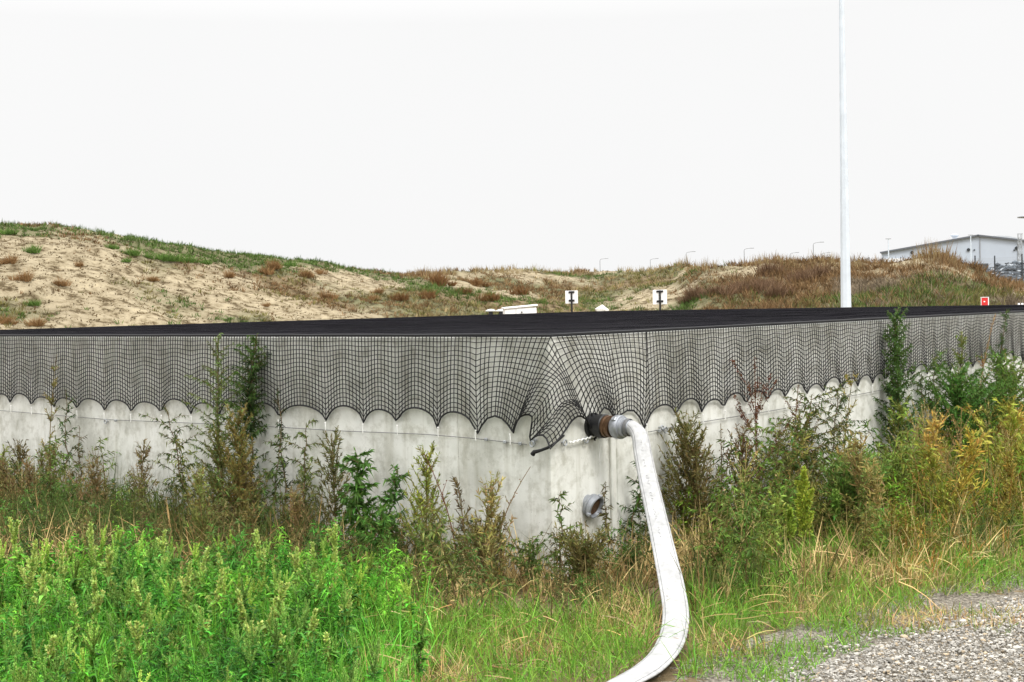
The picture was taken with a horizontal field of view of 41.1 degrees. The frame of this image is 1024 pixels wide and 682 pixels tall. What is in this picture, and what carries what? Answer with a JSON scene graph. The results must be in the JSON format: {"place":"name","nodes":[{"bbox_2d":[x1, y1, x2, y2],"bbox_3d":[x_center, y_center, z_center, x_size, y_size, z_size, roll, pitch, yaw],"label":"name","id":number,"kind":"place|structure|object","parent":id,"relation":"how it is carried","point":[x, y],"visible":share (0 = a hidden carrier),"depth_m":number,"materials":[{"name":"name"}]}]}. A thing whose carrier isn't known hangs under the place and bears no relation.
{"place":"outdoors","nodes":[
{"label":"outdoors","id":0,"kind":"place"},
{"bbox_2d":[0,224,1023,329],"bbox_3d":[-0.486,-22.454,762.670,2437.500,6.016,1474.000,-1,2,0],"label":"sand hill","id":1,"kind":"structure","parent":0,"point":[79,312],"depth_m":44.35,"materials":[{"name":"beige sand"}]},
{"bbox_2d":[7,267,34,281],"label":"dry tuft","id":2,"kind":"object","parent":1,"relation":"on","point":[26,277],"visible":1,"depth_m":39.05,"materials":[{"name":"plant"}]},
{"bbox_2d":[424,270,457,285],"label":"dry bush","id":3,"kind":"object","parent":1,"relation":"on","point":[443,281],"visible":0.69,"depth_m":55.59,"materials":[{"name":"plant"}]},
{"bbox_2d":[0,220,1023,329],"bbox_3d":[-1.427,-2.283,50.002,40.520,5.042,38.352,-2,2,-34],"label":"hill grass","id":4,"kind":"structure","parent":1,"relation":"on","point":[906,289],"depth_m":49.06,"materials":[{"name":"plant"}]},
{"bbox_2d":[565,291,577,311],"bbox_3d":[1.460,-0.113,33.002,0.303,2.207,0.048,-1,2,0],"label":"marker sign","id":5,"kind":"object","parent":1,"relation":"on","point":[571,297],"visible":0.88,"depth_m":32.99,"materials":[{"name":"white metal"}]},
{"bbox_2d":[653,290,666,309],"bbox_3d":[3.377,-0.078,31.003,0.323,2.167,0.048,-1,2,0],"label":"marker sign","id":6,"kind":"object","parent":1,"relation":"on","point":[659,297],"visible":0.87,"depth_m":30.99,"materials":[{"name":"white metal"}]},
{"bbox_2d":[682,276,712,299],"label":"dry clump","id":7,"kind":"object","parent":1,"relation":"on","point":[693,293],"visible":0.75,"depth_m":50.14,"materials":[{"name":"plant"}]},
{"bbox_2d":[699,281,736,295],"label":"dry clump","id":8,"kind":"object","parent":1,"relation":"on","point":[717,289],"visible":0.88,"depth_m":48.76,"materials":[{"name":"plant"}]},
{"bbox_2d":[724,277,763,293],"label":"dry clump","id":9,"kind":"object","parent":1,"relation":"on","point":[744,283],"visible":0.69,"depth_m":48.91,"materials":[{"name":"plant"}]},
{"bbox_2d":[748,272,784,290],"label":"dry clump","id":10,"kind":"object","parent":1,"relation":"on","point":[758,282],"visible":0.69,"depth_m":48.92,"materials":[{"name":"plant"}]},
{"bbox_2d":[749,259,788,275],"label":"dry clump","id":11,"kind":"object","parent":1,"relation":"on","point":[769,268],"visible":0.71,"depth_m":51.59,"materials":[{"name":"plant"}]},
{"bbox_2d":[755,279,798,297],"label":"dry clump","id":12,"kind":"object","parent":1,"relation":"on","point":[782,290],"visible":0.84,"depth_m":47.77,"materials":[{"name":"plant"}]},
{"bbox_2d":[783,264,823,281],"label":"dry clump","id":13,"kind":"object","parent":1,"relation":"on","point":[800,275],"visible":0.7,"depth_m":50.58,"materials":[{"name":"plant"}]},
{"bbox_2d":[880,234,1023,266],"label":"warehouse","id":14,"kind":"structure","parent":1,"relation":"on","point":[987,247],"depth_m":299.59,"materials":[{"name":"metal"}]},
{"bbox_2d":[974,254,1022,280],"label":"wire fence","id":15,"kind":"object","parent":1,"relation":"on","point":[997,261],"visible":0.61,"depth_m":109.94,"materials":[{"name":"metal"}]},
{"bbox_2d":[998,264,1023,280],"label":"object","id":16,"kind":"object","parent":1,"relation":"on","point":[1012,271],"visible":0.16,"depth_m":114.26,"materials":[{"name":"stone"}]},
{"bbox_2d":[986,260,1023,279],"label":"rubble heap","id":17,"kind":"object","parent":16,"relation":"on","point":[1009,267],"visible":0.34,"depth_m":114.76,"materials":[{"name":"stone"}]},
{"bbox_2d":[0,490,1023,681],"bbox_3d":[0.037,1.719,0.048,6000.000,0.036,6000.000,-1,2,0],"label":"ground","id":18,"kind":"structure","parent":0,"point":[666,674],"depth_m":7.16,"materials":[{"name":"green plant"}]},
{"bbox_2d":[7,517,25,604],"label":"seeding weed","id":19,"kind":"object","parent":18,"relation":"on","point":[13,532],"visible":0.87,"depth_m":7.42,"materials":[{"name":"green plant"}]},
{"bbox_2d":[6,439,37,486],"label":"wall weed","id":20,"kind":"object","parent":18,"relation":"on","point":[19,452],"depth_m":12.19,"materials":[{"name":"green plant"}]},
{"bbox_2d":[17,539,42,618],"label":"seeding weed","id":21,"kind":"object","parent":18,"relation":"on","point":[32,568],"visible":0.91,"depth_m":6.93,"materials":[{"name":"green plant"}]},
{"bbox_2d":[30,569,52,648],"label":"seeding weed","id":22,"kind":"object","parent":18,"relation":"on","point":[43,590],"visible":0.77,"depth_m":6.63,"materials":[{"name":"green plant"}]},
{"bbox_2d":[38,355,59,482],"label":"wall weed","id":23,"kind":"object","parent":18,"relation":"on","point":[54,383],"depth_m":12.11,"materials":[{"name":"green plant"}]},
{"bbox_2d":[48,552,68,615],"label":"seeding weed","id":24,"kind":"object","parent":18,"relation":"on","point":[62,571],"visible":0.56,"depth_m":7.13,"materials":[{"name":"green plant"}]},
{"bbox_2d":[46,388,85,484],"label":"wall weed","id":25,"kind":"object","parent":18,"relation":"on","point":[66,432],"depth_m":11.88,"materials":[{"name":"green plant"}]},
{"bbox_2d":[66,596,85,680],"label":"seeding weed","id":26,"kind":"object","parent":18,"relation":"on","point":[73,607],"visible":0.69,"depth_m":6.23,"materials":[{"name":"green plant"}]},
{"bbox_2d":[68,426,87,494],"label":"wall weed","id":27,"kind":"object","parent":18,"relation":"on","point":[78,454],"depth_m":11.73,"materials":[{"name":"green plant"}]},
{"bbox_2d":[85,521,100,578],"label":"seeding weed","id":28,"kind":"object","parent":18,"relation":"on","point":[90,533],"visible":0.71,"depth_m":7.73,"materials":[{"name":"green plant"}]},
{"bbox_2d":[84,569,110,643],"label":"seeding weed","id":29,"kind":"object","parent":18,"relation":"on","point":[98,601],"visible":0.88,"depth_m":6.63,"materials":[{"name":"green plant"}]},
{"bbox_2d":[97,546,119,618],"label":"seeding weed","id":30,"kind":"object","parent":18,"relation":"on","point":[107,569],"visible":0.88,"depth_m":7.23,"materials":[{"name":"green plant"}]},
{"bbox_2d":[126,620,144,675],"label":"seeding weed","id":31,"kind":"object","parent":18,"relation":"on","point":[136,632],"visible":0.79,"depth_m":6.03,"materials":[{"name":"green plant"}]},
{"bbox_2d":[124,438,156,501],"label":"wall weed","id":32,"kind":"object","parent":18,"relation":"on","point":[141,457],"depth_m":11.02,"materials":[{"name":"green plant"}]},
{"bbox_2d":[131,579,155,634],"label":"seeding weed","id":33,"kind":"object","parent":18,"relation":"on","point":[137,594],"visible":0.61,"depth_m":6.43,"materials":[{"name":"green plant"}]},
{"bbox_2d":[156,528,170,582],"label":"seeding weed","id":34,"kind":"object","parent":18,"relation":"on","point":[163,543],"visible":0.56,"depth_m":7.63,"materials":[{"name":"green plant"}]},
{"bbox_2d":[138,404,211,522],"bbox_3d":[-2.551,0.979,10.504,0.639,0.995,0.549,-2,2,-17],"label":"wall weed","id":35,"kind":"object","parent":18,"relation":"on","point":[176,451],"depth_m":10.49,"materials":[{"name":"green plant"}]},
{"bbox_2d":[176,560,194,628],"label":"seeding weed","id":36,"kind":"object","parent":18,"relation":"on","point":[185,585],"visible":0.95,"depth_m":6.93,"materials":[{"name":"green plant"}]},
{"bbox_2d":[190,546,210,611],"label":"seeding weed","id":37,"kind":"object","parent":18,"relation":"on","point":[204,559],"visible":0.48,"depth_m":7.23,"materials":[{"name":"green plant"}]},
{"bbox_2d":[195,606,213,670],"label":"seeding weed","id":38,"kind":"object","parent":18,"relation":"on","point":[206,626],"visible":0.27,"depth_m":6.24,"materials":[{"name":"green plant"}]},
{"bbox_2d":[206,568,224,643],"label":"seeding weed","id":39,"kind":"object","parent":18,"relation":"on","point":[218,588],"visible":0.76,"depth_m":6.63,"materials":[{"name":"green plant"}]},
{"bbox_2d":[182,333,249,510],"bbox_3d":[-2.204,0.707,10.295,0.597,1.541,0.748,-1,2,0],"label":"tall weed","id":40,"kind":"object","parent":18,"relation":"on","point":[218,390],"visible":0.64,"depth_m":10.32,"materials":[{"name":"green plant"}]},
{"bbox_2d":[196,420,241,532],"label":"wall weed","id":41,"kind":"object","parent":18,"relation":"on","point":[220,452],"depth_m":9.81,"materials":[{"name":"green plant"}]},
{"bbox_2d":[0,517,452,681],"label":"green weed bed","id":42,"kind":"object","parent":18,"relation":"on","point":[93,661],"visible":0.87,"depth_m":6.50,"materials":[{"name":"green plant"}]},
{"bbox_2d":[42,635,57,677],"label":"seeding weed","id":43,"kind":"object","parent":42,"relation":"on","point":[50,649],"visible":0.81,"depth_m":5.93,"materials":[{"name":"green plant"}]},
{"bbox_2d":[200,334,272,482],"bbox_3d":[-2.001,0.708,10.200,0.654,1.535,0.537,-1,2,13],"label":"tall weed","id":44,"kind":"object","parent":18,"relation":"on","point":[251,357],"visible":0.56,"depth_m":10.17,"materials":[{"name":"green plant"}]},
{"bbox_2d":[212,402,268,529],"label":"wall weed","id":45,"kind":"object","parent":18,"relation":"on","point":[239,464],"depth_m":9.74,"materials":[{"name":"green plant"}]},
{"bbox_2d":[235,587,248,632],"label":"seeding weed","id":46,"kind":"object","parent":18,"relation":"on","point":[242,617],"visible":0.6,"depth_m":6.33,"materials":[{"name":"green plant"}]},
{"bbox_2d":[234,353,271,504],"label":"wall weed","id":47,"kind":"object","parent":18,"relation":"on","point":[251,425],"depth_m":10.17,"materials":[{"name":"green plant"}]},
{"bbox_2d":[251,528,268,614],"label":"seeding weed","id":48,"kind":"object","parent":18,"relation":"on","point":[257,544],"visible":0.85,"depth_m":7.63,"materials":[{"name":"green plant"}]},
{"bbox_2d":[254,596,278,661],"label":"seeding weed","id":49,"kind":"object","parent":18,"relation":"on","point":[264,629],"visible":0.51,"depth_m":6.23,"materials":[{"name":"green plant"}]},
{"bbox_2d":[249,429,310,539],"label":"wall weed","id":50,"kind":"object","parent":18,"relation":"on","point":[279,458],"depth_m":9.77,"materials":[{"name":"green plant"}]},
{"bbox_2d":[272,580,293,620],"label":"seeding weed","id":51,"kind":"object","parent":18,"relation":"on","point":[282,593],"visible":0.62,"depth_m":6.53,"materials":[{"name":"green plant"}]},
{"bbox_2d":[272,388,299,511],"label":"wall weed","id":52,"kind":"object","parent":18,"relation":"on","point":[281,437],"depth_m":9.99,"materials":[{"name":"green plant"}]},
{"bbox_2d":[287,546,303,597],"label":"seeding weed","id":53,"kind":"object","parent":18,"relation":"on","point":[296,564],"visible":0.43,"depth_m":7.13,"materials":[{"name":"green plant"}]},
{"bbox_2d":[267,418,338,528],"bbox_3d":[-1.435,1.013,9.673,0.482,0.926,0.516,0,2,31],"label":"wall weed","id":54,"kind":"object","parent":18,"relation":"on","point":[301,471],"depth_m":9.64,"materials":[{"name":"green plant"}]},
{"bbox_2d":[302,608,323,665],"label":"seeding weed","id":55,"kind":"object","parent":18,"relation":"on","point":[314,621],"visible":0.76,"depth_m":6.23,"materials":[{"name":"green plant"}]},
{"bbox_2d":[304,541,321,591],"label":"seeding weed","id":56,"kind":"object","parent":18,"relation":"on","point":[313,554],"visible":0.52,"depth_m":7.23,"materials":[{"name":"green plant"}]},
{"bbox_2d":[309,425,353,536],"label":"wall weed","id":57,"kind":"object","parent":18,"relation":"on","point":[332,457],"depth_m":9.27,"materials":[{"name":"green plant"}]},
{"bbox_2d":[322,631,340,681],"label":"seeding weed","id":58,"kind":"object","parent":18,"relation":"on","point":[325,639],"visible":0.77,"depth_m":5.93,"materials":[{"name":"green plant"}]},
{"bbox_2d":[326,523,342,570],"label":"seeding weed","id":59,"kind":"object","parent":18,"relation":"on","point":[332,537],"visible":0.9,"depth_m":7.63,"materials":[{"name":"green plant"}]},
{"bbox_2d":[334,588,359,653],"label":"seeding weed","id":60,"kind":"object","parent":18,"relation":"on","point":[349,605],"visible":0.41,"depth_m":6.43,"materials":[{"name":"green plant"}]},
{"bbox_2d":[332,446,392,553],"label":"leafy weed","id":61,"kind":"object","parent":18,"relation":"on","point":[356,504],"visible":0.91,"depth_m":9.03,"materials":[{"name":"green plant"}]},
{"bbox_2d":[349,501,406,568],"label":"wall weed","id":62,"kind":"object","parent":18,"relation":"on","point":[383,519],"depth_m":8.45,"materials":[{"name":"green plant"}]},
{"bbox_2d":[370,464,415,540],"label":"leafy weed","id":63,"kind":"object","parent":18,"relation":"on","point":[391,496],"visible":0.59,"depth_m":8.92,"materials":[{"name":"green plant"}]},
{"bbox_2d":[398,441,450,550],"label":"wall weed","id":64,"kind":"object","parent":18,"relation":"on","point":[419,500],"depth_m":8.65,"materials":[{"name":"green plant"}]},
{"bbox_2d":[401,515,466,580],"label":"wall weed","id":65,"kind":"object","parent":18,"relation":"on","point":[419,541],"depth_m":8.23,"materials":[{"name":"green plant"}]},
{"bbox_2d":[450,476,479,572],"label":"wall weed","id":66,"kind":"object","parent":18,"relation":"on","point":[456,483],"depth_m":8.57,"materials":[{"name":"green plant"}]},
{"bbox_2d":[445,510,508,591],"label":"wall weed","id":67,"kind":"object","parent":18,"relation":"on","point":[498,524],"depth_m":8.12,"materials":[{"name":"green plant"}]},
{"bbox_2d":[0,313,1023,578],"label":"concrete tank","id":68,"kind":"object","parent":18,"relation":"on","point":[578,473],"visible":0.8,"depth_m":9.66,"materials":[{"name":"concrete"}]},
{"bbox_2d":[0,368,1019,462],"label":"steel cable","id":69,"kind":"object","parent":68,"relation":"attached to","point":[563,442],"visible":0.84,"depth_m":9.27,"materials":[{"name":"metal"}]},
{"bbox_2d":[0,305,1023,455],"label":"safety net","id":70,"kind":"object","parent":68,"relation":"attached to","point":[559,324],"visible":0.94,"depth_m":11.04,"materials":[{"name":"fabric"}]},
{"bbox_2d":[607,415,688,681],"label":"fire hose","id":71,"kind":"object","parent":68,"relation":"attached to","point":[656,660],"visible":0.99,"depth_m":7.57,"materials":[{"name":"fabric"}]},
{"bbox_2d":[0,387,1023,646],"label":"undergrowth","id":72,"kind":"object","parent":18,"relation":"on","point":[882,519],"visible":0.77,"depth_m":9.27,"materials":[{"name":"green plant"}]},
{"bbox_2d":[0,425,1023,681],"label":"dry grass","id":73,"kind":"structure","parent":18,"relation":"on","point":[188,537],"depth_m":8.57,"materials":[{"name":"plant"}]},
{"bbox_2d":[501,304,537,313],"bbox_3d":[0.189,0.000,31.012,0.780,1.649,0.480,-1,2,-7],"label":"utility box","id":74,"kind":"object","parent":18,"relation":"on","point":[518,309],"visible":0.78,"depth_m":30.78,"materials":[{"name":"white paint"}]},
{"bbox_2d":[497,533,570,593],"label":"wall weed","id":75,"kind":"object","parent":18,"relation":"on","point":[531,557],"depth_m":7.92,"materials":[{"name":"green plant"}]},
{"bbox_2d":[539,490,573,582],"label":"wall weed","id":76,"kind":"object","parent":18,"relation":"on","point":[554,499],"depth_m":8.20,"materials":[{"name":"green plant"}]},
{"bbox_2d":[552,519,610,587],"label":"wall weed","id":77,"kind":"object","parent":18,"relation":"on","point":[574,549],"depth_m":8.00,"materials":[{"name":"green plant"}]},
{"bbox_2d":[597,481,617,561],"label":"wall weed","id":78,"kind":"object","parent":18,"relation":"on","point":[605,514],"depth_m":8.67,"materials":[{"name":"green plant"}]},
{"bbox_2d":[617,461,647,544],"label":"wall weed","id":79,"kind":"object","parent":18,"relation":"on","point":[637,502],"depth_m":8.88,"materials":[{"name":"green plant"}]},
{"bbox_2d":[611,540,654,575],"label":"wall weed","id":80,"kind":"object","parent":18,"relation":"on","point":[633,556],"depth_m":8.40,"materials":[{"name":"green plant"}]},
{"bbox_2d":[657,407,720,537],"bbox_3d":[1.171,0.932,9.195,0.499,0.996,0.417,-1,2,0],"label":"wall weed","id":81,"kind":"object","parent":18,"relation":"on","point":[686,429],"depth_m":9.14,"materials":[{"name":"green plant"}]},
{"bbox_2d":[666,431,731,540],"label":"wall weed","id":82,"kind":"object","parent":18,"relation":"on","point":[696,477],"depth_m":9.08,"materials":[{"name":"green plant"}]},
{"bbox_2d":[714,416,766,526],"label":"wall weed","id":83,"kind":"object","parent":18,"relation":"on","point":[744,442],"depth_m":9.53,"materials":[{"name":"green plant"}]},
{"bbox_2d":[730,357,802,469],"bbox_3d":[1.784,0.758,9.939,0.533,1.288,0.422,0,2,39],"label":"dead dock","id":84,"kind":"object","parent":18,"relation":"on","point":[759,407],"visible":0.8,"depth_m":9.91,"materials":[{"name":"plant"}]},
{"bbox_2d":[735,421,822,536],"bbox_3d":[1.914,0.990,9.677,0.602,0.838,0.520,-1,2,21],"label":"wall weed","id":85,"kind":"object","parent":18,"relation":"on","point":[778,444],"depth_m":9.67,"materials":[{"name":"green plant"}]},
{"bbox_2d":[782,504,797,553],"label":"pigweed","id":86,"kind":"object","parent":18,"relation":"on","point":[789,518],"visible":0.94,"depth_m":8.78,"materials":[{"name":"green plant"}]},
{"bbox_2d":[794,465,816,551],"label":"pigweed","id":87,"kind":"object","parent":18,"relation":"on","point":[803,501],"visible":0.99,"depth_m":8.95,"materials":[{"name":"green plant"}]},
{"bbox_2d":[755,385,888,498],"bbox_3d":[2.206,0.862,10.102,1.055,1.056,1.169,-1,2,0],"label":"wall weed","id":88,"kind":"object","parent":18,"relation":"on","point":[813,454],"depth_m":10.14,"materials":[{"name":"green plant"}]},
{"bbox_2d":[828,489,842,538],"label":"pigweed","id":89,"kind":"object","parent":18,"relation":"on","point":[836,497],"visible":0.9,"depth_m":9.33,"materials":[{"name":"green plant"}]},
{"bbox_2d":[808,377,866,484],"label":"wall weed","id":90,"kind":"object","parent":18,"relation":"on","point":[843,399],"depth_m":10.68,"materials":[{"name":"green plant"}]},
{"bbox_2d":[839,0,850,306],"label":"lamp mast","id":91,"kind":"object","parent":18,"relation":"on","point":[845,252],"visible":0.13,"depth_m":30.84,"materials":[{"name":"metal"}]},
{"bbox_2d":[834,370,858,454],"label":"wall weed","id":92,"kind":"object","parent":18,"relation":"on","point":[851,383],"depth_m":10.96,"materials":[{"name":"green plant"}]},
{"bbox_2d":[817,443,892,535],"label":"green bush","id":93,"kind":"object","parent":18,"relation":"on","point":[848,489],"visible":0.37,"depth_m":9.50,"materials":[{"name":"green plant"}]},
{"bbox_2d":[839,432,930,514],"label":"green bush","id":94,"kind":"object","parent":18,"relation":"on","point":[896,468],"visible":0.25,"depth_m":9.92,"materials":[{"name":"green plant"}]},
{"bbox_2d":[875,382,909,465],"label":"tall weed","id":95,"kind":"object","parent":18,"relation":"on","point":[887,390],"visible":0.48,"depth_m":11.61,"materials":[{"name":"green plant"}]},
{"bbox_2d":[872,304,940,451],"bbox_3d":[3.327,0.505,11.554,0.594,1.637,0.458,0,2,36],"label":"tall weed","id":96,"kind":"object","parent":18,"relation":"on","point":[896,390],"visible":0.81,"depth_m":11.57,"materials":[{"name":"green plant"}]},
{"bbox_2d":[905,374,954,445],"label":"wall weed","id":97,"kind":"object","parent":18,"relation":"on","point":[919,385],"depth_m":11.85,"materials":[{"name":"green plant"}]},
{"bbox_2d":[906,348,980,445],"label":"wall weed","id":98,"kind":"object","parent":18,"relation":"on","point":[934,372],"depth_m":12.05,"materials":[{"name":"green plant"}]},
{"bbox_2d":[946,330,973,439],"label":"wall weed","id":99,"kind":"object","parent":18,"relation":"on","point":[959,359],"depth_m":12.49,"materials":[{"name":"green plant"}]},
{"bbox_2d":[912,350,1023,455],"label":"green bush","id":100,"kind":"object","parent":18,"relation":"on","point":[956,398],"visible":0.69,"depth_m":11.97,"materials":[{"name":"green plant"}]},
{"bbox_2d":[932,369,1023,455],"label":"green bush","id":101,"kind":"object","parent":18,"relation":"on","point":[998,389],"visible":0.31,"depth_m":12.21,"materials":[{"name":"green plant"}]},
{"bbox_2d":[971,345,1023,417],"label":"green bush","id":102,"kind":"object","parent":18,"relation":"on","point":[999,364],"visible":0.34,"depth_m":12.81,"materials":[{"name":"green plant"}]},
{"bbox_2d":[974,354,1023,411],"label":"green bush","id":103,"kind":"object","parent":18,"relation":"on","point":[1018,378],"visible":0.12,"depth_m":13.12,"materials":[{"name":"green plant"}]},
{"bbox_2d":[992,308,1010,413],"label":"tall weed","id":104,"kind":"object","parent":18,"relation":"on","point":[1002,342],"visible":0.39,"depth_m":13.13,"materials":[{"name":"green plant"}]},
{"bbox_2d":[0,0,1023,273],"label":"sky","id":105,"kind":"structure","parent":0,"point":[388,135],"materials":[{"name":"white"}]},
{"bbox_2d":[651,566,1023,681],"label":"gravel road","id":106,"kind":"structure","parent":0,"point":[966,598],"depth_m":6.67,"materials":[{"name":"grey gravel"}]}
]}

